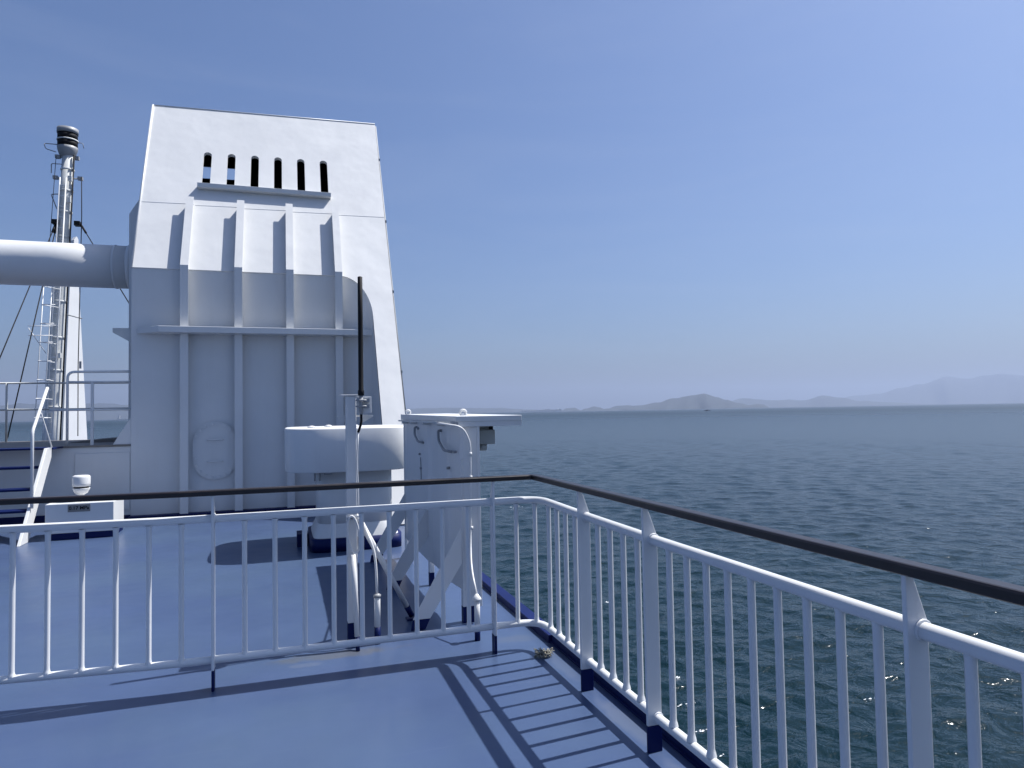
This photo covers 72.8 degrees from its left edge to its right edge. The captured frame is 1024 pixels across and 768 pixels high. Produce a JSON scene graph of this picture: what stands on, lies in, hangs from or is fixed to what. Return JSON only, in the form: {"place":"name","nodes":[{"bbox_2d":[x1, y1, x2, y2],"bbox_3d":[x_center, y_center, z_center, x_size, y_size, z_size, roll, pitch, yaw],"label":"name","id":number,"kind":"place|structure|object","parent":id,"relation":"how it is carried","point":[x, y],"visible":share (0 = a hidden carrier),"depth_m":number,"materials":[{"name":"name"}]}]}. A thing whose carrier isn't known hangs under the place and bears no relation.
{"place":"outdoors","nodes":[
{"label":"outdoors","id":0,"kind":"place"},
{"bbox_2d":[0,403,530,421],"bbox_3d":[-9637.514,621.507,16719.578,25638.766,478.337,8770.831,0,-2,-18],"label":"coast hills","id":1,"kind":"structure","parent":0,"point":[30,415],"depth_m":18349.07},
{"bbox_2d":[0,403,1023,767],"bbox_3d":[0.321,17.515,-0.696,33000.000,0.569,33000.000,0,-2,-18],"label":"sea","id":2,"kind":"structure","parent":0,"point":[938,485],"depth_m":96.60,"materials":[{"name":"liquid"}]},
{"bbox_2d":[522,506,870,756],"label":"sea foam","id":3,"kind":"object","parent":2,"relation":"on","point":[686,703],"visible":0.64,"depth_m":40.91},
{"bbox_2d":[0,0,1023,421],"label":"sky","id":4,"kind":"structure","parent":0,"point":[604,204],"materials":[{"name":"blue"}]},
{"bbox_2d":[534,647,553,658],"bbox_3d":[0.200,1.691,4.376,0.143,0.050,0.110,0,-2,-18],"label":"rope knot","id":5,"kind":"object","parent":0,"point":[540,652],"visible":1,"depth_m":4.36,"materials":[{"name":"beige fabric"}]},
{"bbox_2d":[562,405,630,410],"bbox_3d":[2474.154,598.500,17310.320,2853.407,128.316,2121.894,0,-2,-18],"label":"island","id":6,"kind":"structure","parent":0,"point":[593,408],"depth_m":17043.08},
{"bbox_2d":[595,394,769,410],"bbox_3d":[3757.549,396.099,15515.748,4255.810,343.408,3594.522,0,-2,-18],"label":"island","id":7,"kind":"structure","parent":0,"point":[702,401],"depth_m":14955.41,"materials":[{"name":"stone"}]},
{"bbox_2d":[732,396,934,406],"bbox_3d":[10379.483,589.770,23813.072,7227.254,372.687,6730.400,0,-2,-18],"label":"hills","id":8,"kind":"structure","parent":0,"point":[821,401],"depth_m":22858.06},
{"bbox_2d":[845,374,1023,403],"bbox_3d":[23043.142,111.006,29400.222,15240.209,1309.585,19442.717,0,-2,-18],"label":"distant mountains","id":9,"kind":"structure","parent":0,"point":[1001,388],"depth_m":30594.03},
{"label":"hull","id":10,"kind":"structure","parent":0,"visible":0},
{"bbox_2d":[0,516,695,767],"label":"deck","id":11,"kind":"structure","parent":10,"relation":"on","point":[465,700],"depth_m":4.05,"materials":[{"name":"blue paint"}]},
{"bbox_2d":[0,387,51,546],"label":"deck stairs","id":12,"kind":"structure","parent":11,"relation":"on","point":[35,489],"depth_m":9.09,"materials":[{"name":"white metal"}]},
{"bbox_2d":[0,125,128,440],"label":"signal mast","id":13,"kind":"object","parent":11,"relation":"on","point":[64,353],"visible":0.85,"depth_m":19.17,"materials":[{"name":"metal"}]},
{"bbox_2d":[0,437,130,524],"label":"raised platform","id":14,"kind":"structure","parent":11,"relation":"on","point":[104,464],"depth_m":10.24,"materials":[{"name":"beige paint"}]},
{"bbox_2d":[0,382,127,441],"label":"back railing","id":15,"kind":"object","parent":14,"relation":"on","point":[6,409],"visible":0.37,"depth_m":12.82,"materials":[{"name":"white metal"}]},
{"bbox_2d":[49,370,130,445],"bbox_3d":[-6.301,0.353,10.404,1.079,1.121,0.036,0,-2,-18],"label":"platform railing","id":16,"kind":"object","parent":14,"relation":"on","point":[67,409],"visible":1,"depth_m":10.39,"materials":[{"name":"white metal"}]},
{"bbox_2d":[45,500,123,540],"bbox_3d":[-5.696,1.788,9.293,0.780,0.460,0.623,0,-2,-18],"label":"deck box","id":17,"kind":"object","parent":11,"relation":"on","point":[84,511],"visible":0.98,"depth_m":9.03,"materials":[{"name":"white metal"}]},
{"bbox_2d":[72,475,90,494],"bbox_3d":[-5.729,1.385,9.244,0.214,0.340,0.214,0,-2,-18],"label":"vent cup","id":18,"kind":"object","parent":17,"relation":"on","point":[81,484],"visible":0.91,"depth_m":9.17,"materials":[{"name":"white metal"}]},
{"bbox_2d":[113,104,405,524],"bbox_3d":[-4.249,-1.556,11.791,4.242,7.308,5.562,0,-2,-18],"label":"funnel","id":19,"kind":"object","parent":11,"relation":"on","point":[240,334],"visible":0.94,"depth_m":11.24,"materials":[{"name":"white metal"}]},
{"bbox_2d":[0,240,128,288],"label":"cross duct","id":20,"kind":"object","parent":19,"relation":"attached to","point":[34,263],"visible":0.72,"depth_m":11.13,"materials":[{"name":"white metal"}]},
{"bbox_2d":[285,425,403,552],"bbox_3d":[-2.003,1.205,8.432,1.430,1.423,1.492,0,-2,-18],"label":"mushroom ventilator","id":21,"kind":"object","parent":11,"relation":"on","point":[319,452],"visible":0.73,"depth_m":7.86,"materials":[{"name":"white metal"}]},
{"bbox_2d":[365,529,380,644],"bbox_3d":[-0.944,1.368,4.704,0.118,0.763,0.051,-2,-2,16],"label":"deck gland","id":22,"kind":"object","parent":11,"relation":"on","point":[377,620],"visible":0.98,"depth_m":4.68,"materials":[{"name":"white metal"}]},
{"bbox_2d":[337,276,414,650],"bbox_3d":[-0.958,0.520,4.984,0.255,2.490,0.793,-2,-3,27],"label":"antenna post","id":23,"kind":"object","parent":11,"relation":"on","point":[360,404],"visible":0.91,"depth_m":4.70,"materials":[{"name":"white metal"}]},
{"bbox_2d":[370,409,521,630],"bbox_3d":[-0.716,1.014,6.310,0.876,1.588,2.546,0,-2,-18],"label":"equipment shelter","id":24,"kind":"object","parent":11,"relation":"on","point":[433,449],"visible":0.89,"depth_m":5.51,"materials":[{"name":"white metal"}]},
{"bbox_2d":[479,426,494,450],"bbox_3d":[-0.231,0.399,5.363,0.176,0.227,0.120,0,-2,-18],"label":"floodlight","id":25,"kind":"object","parent":24,"relation":"hanging from","point":[487,434],"visible":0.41,"depth_m":5.32,"materials":[{"name":"grey metal"}]},
{"bbox_2d":[437,423,480,640],"bbox_3d":[-0.440,1.023,5.173,0.194,1.471,1.006,0,-3,-29],"label":"cable conduit","id":26,"kind":"object","parent":11,"relation":"on","point":[476,598],"visible":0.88,"depth_m":4.92,"materials":[{"name":"white metal"}]},
{"bbox_2d":[0,474,1023,767],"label":"deck railing","id":27,"kind":"object","parent":11,"relation":"on","point":[916,626],"visible":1,"depth_m":3.26,"materials":[{"name":"white metal"}]},
{"bbox_2d":[482,572,709,767],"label":"deck edge kerb","id":28,"kind":"structure","parent":11,"relation":"on","point":[505,598],"depth_m":4.21,"materials":[{"name":"blue paint"}]}
]}

